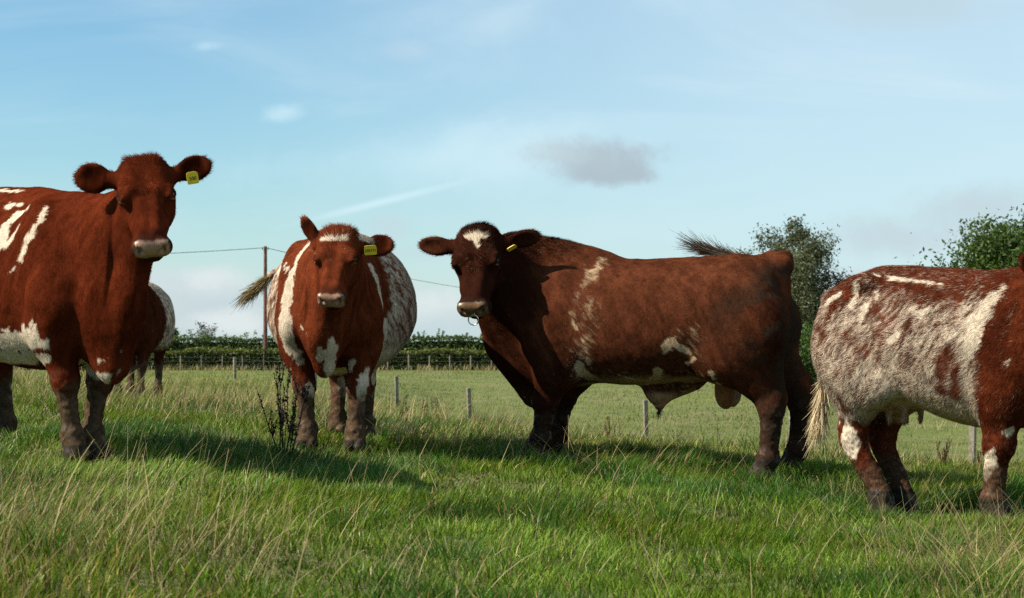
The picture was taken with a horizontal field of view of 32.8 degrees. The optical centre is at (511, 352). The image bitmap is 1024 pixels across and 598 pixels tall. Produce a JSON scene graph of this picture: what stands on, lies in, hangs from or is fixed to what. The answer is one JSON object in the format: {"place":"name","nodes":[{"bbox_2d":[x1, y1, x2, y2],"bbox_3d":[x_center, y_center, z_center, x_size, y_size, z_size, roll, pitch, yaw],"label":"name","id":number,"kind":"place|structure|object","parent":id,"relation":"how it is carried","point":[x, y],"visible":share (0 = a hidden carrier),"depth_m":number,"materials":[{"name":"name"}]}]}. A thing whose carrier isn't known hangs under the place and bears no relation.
{"place":"outdoors","nodes":[
{"label":"outdoors","id":0,"kind":"place"},
{"bbox_2d":[0,369,1023,597],"bbox_3d":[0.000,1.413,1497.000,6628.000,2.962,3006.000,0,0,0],"label":"ground","id":1,"kind":"structure","parent":0,"point":[506,397],"depth_m":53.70,"materials":[{"name":"green plant"}]},
{"bbox_2d":[0,150,214,462],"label":"cow","id":2,"kind":"object","parent":1,"relation":"on","point":[75,270],"visible":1,"depth_m":8.50},
{"bbox_2d":[113,282,174,398],"bbox_3d":[-4.520,-0.147,20.668,0.911,1.475,2.378,0,0,-3],"label":"cow","id":3,"kind":"object","parent":1,"relation":"on","point":[156,337],"visible":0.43,"depth_m":20.62},
{"bbox_2d":[174,327,179,342],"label":"hedgerow shrub","id":4,"kind":"object","parent":1,"relation":"on","point":[175,331],"visible":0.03,"depth_m":159.81,"materials":[{"name":"green plant"}]},
{"bbox_2d":[191,322,223,341],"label":"hedgerow shrub","id":5,"kind":"object","parent":1,"relation":"on","point":[202,330],"visible":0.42,"depth_m":159.85,"materials":[{"name":"green plant"}]},
{"bbox_2d":[14,355,491,369],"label":"post and wire fence","id":6,"kind":"object","parent":1,"relation":"on","point":[284,367],"visible":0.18,"depth_m":142.85,"materials":[{"name":"grey wood"}]},
{"bbox_2d":[262,246,268,353],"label":"utility pole","id":7,"kind":"object","parent":1,"relation":"on","point":[264,308],"visible":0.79,"depth_m":149.87,"materials":[{"name":"brown wood"}]},
{"bbox_2d":[170,248,256,253],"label":"overhead cable","id":8,"kind":"object","parent":7,"relation":"attached to","point":[217,250],"visible":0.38,"depth_m":147.82,"materials":[{"name":"grey plastic"}]},
{"bbox_2d":[256,364,309,456],"bbox_3d":[-1.311,0.339,9.962,0.270,0.568,0.309,0,0,43],"label":"dead weed","id":9,"kind":"object","parent":1,"relation":"on","point":[282,413],"visible":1,"depth_m":9.96,"materials":[{"name":"brown plant"}]},
{"bbox_2d":[231,214,416,453],"bbox_3d":[-1.034,-0.100,11.211,1.150,1.442,2.522,0,0,-19],"label":"cow","id":10,"kind":"object","parent":1,"relation":"on","point":[341,305],"visible":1,"depth_m":10.63},
{"bbox_2d":[398,394,410,418],"bbox_3d":[-1.938,1.241,31.998,0.355,0.977,0.185,0,0,44],"label":"dock plant","id":11,"kind":"object","parent":1,"relation":"on","point":[405,406],"visible":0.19,"depth_m":31.96,"materials":[{"name":"green plant"}]},
{"bbox_2d":[13,341,810,369],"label":"hedge","id":12,"kind":"object","parent":1,"relation":"on","point":[253,355],"visible":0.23,"depth_m":144.25,"materials":[{"name":"green plant"}]},
{"bbox_2d":[419,394,441,419],"bbox_3d":[-1.406,1.202,29.971,0.531,0.994,0.318,0,0,-42],"label":"dock plant","id":13,"kind":"object","parent":1,"relation":"on","point":[432,406],"visible":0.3,"depth_m":29.96,"materials":[{"name":"green plant"}]},
{"bbox_2d":[164,328,804,355],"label":"hedge","id":14,"kind":"object","parent":1,"relation":"on","point":[458,342],"visible":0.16,"depth_m":156.25,"materials":[{"name":"green plant"}]},
{"bbox_2d":[456,409,524,427],"bbox_3d":[-0.538,1.906,46.000,1.912,0.984,1.876,0,0,0],"label":"rush tuft","id":15,"kind":"object","parent":1,"relation":"on","point":[494,418],"visible":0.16,"depth_m":45.94,"materials":[{"name":"green plant"}]},
{"bbox_2d":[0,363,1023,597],"bbox_3d":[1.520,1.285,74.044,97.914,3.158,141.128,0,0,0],"label":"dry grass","id":16,"kind":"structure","parent":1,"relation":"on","point":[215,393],"depth_m":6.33,"materials":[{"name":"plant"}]},
{"bbox_2d":[604,418,617,437],"bbox_3d":[1.715,1.528,30.016,0.240,0.839,0.209,0,0,-22],"label":"dock plant","id":17,"kind":"object","parent":1,"relation":"on","point":[605,428],"visible":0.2,"depth_m":30.03,"materials":[{"name":"green plant"}]},
{"bbox_2d":[417,220,816,480],"bbox_3d":[0.697,-0.034,11.735,2.694,1.730,1.046,0,0,7],"label":"bull","id":18,"kind":"object","parent":1,"relation":"on","point":[564,324],"visible":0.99,"depth_m":11.47,"materials":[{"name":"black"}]},
{"bbox_2d":[233,357,1020,462],"bbox_3d":[2.726,1.655,53.982,0.206,2.924,57.129,0,0,-32],"label":"post and wire fence","id":19,"kind":"object","parent":1,"relation":"on","point":[972,434],"visible":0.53,"depth_m":51.92,"materials":[{"name":"grey wood"}]},
{"bbox_2d":[737,214,851,350],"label":"birch tree","id":20,"kind":"object","parent":1,"relation":"on","point":[809,286],"visible":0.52,"depth_m":106.79,"materials":[{"name":"green plant"}]},
{"bbox_2d":[798,320,817,381],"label":"hedgerow shrub","id":21,"kind":"object","parent":1,"relation":"on","point":[806,357],"visible":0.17,"depth_m":103.79,"materials":[{"name":"green plant"}]},
{"bbox_2d":[798,251,1023,519],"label":"cow","id":22,"kind":"object","parent":1,"relation":"on","point":[893,348],"visible":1,"depth_m":9.79},
{"bbox_2d":[936,438,951,466],"bbox_3d":[3.299,0.764,13.294,0.103,0.250,0.083,0,0,-24],"label":"dock plant","id":23,"kind":"object","parent":1,"relation":"on","point":[944,458],"visible":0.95,"depth_m":13.29,"materials":[{"name":"green plant"}]},
{"bbox_2d":[893,203,1023,269],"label":"broadleaf tree","id":24,"kind":"object","parent":1,"relation":"on","point":[994,248],"visible":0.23,"depth_m":92.76,"materials":[{"name":"green plant"}]},
{"bbox_2d":[977,450,983,464],"bbox_3d":[3.620,0.828,13.407,0.080,0.175,0.099,0,0,15],"label":"dock plant","id":25,"kind":"object","parent":1,"relation":"on","point":[979,460],"visible":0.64,"depth_m":13.38,"materials":[{"name":"green plant"}]},
{"bbox_2d":[0,0,1023,342],"label":"sky","id":26,"kind":"structure","parent":0,"point":[618,127],"materials":[{"name":"blue"}]}
]}

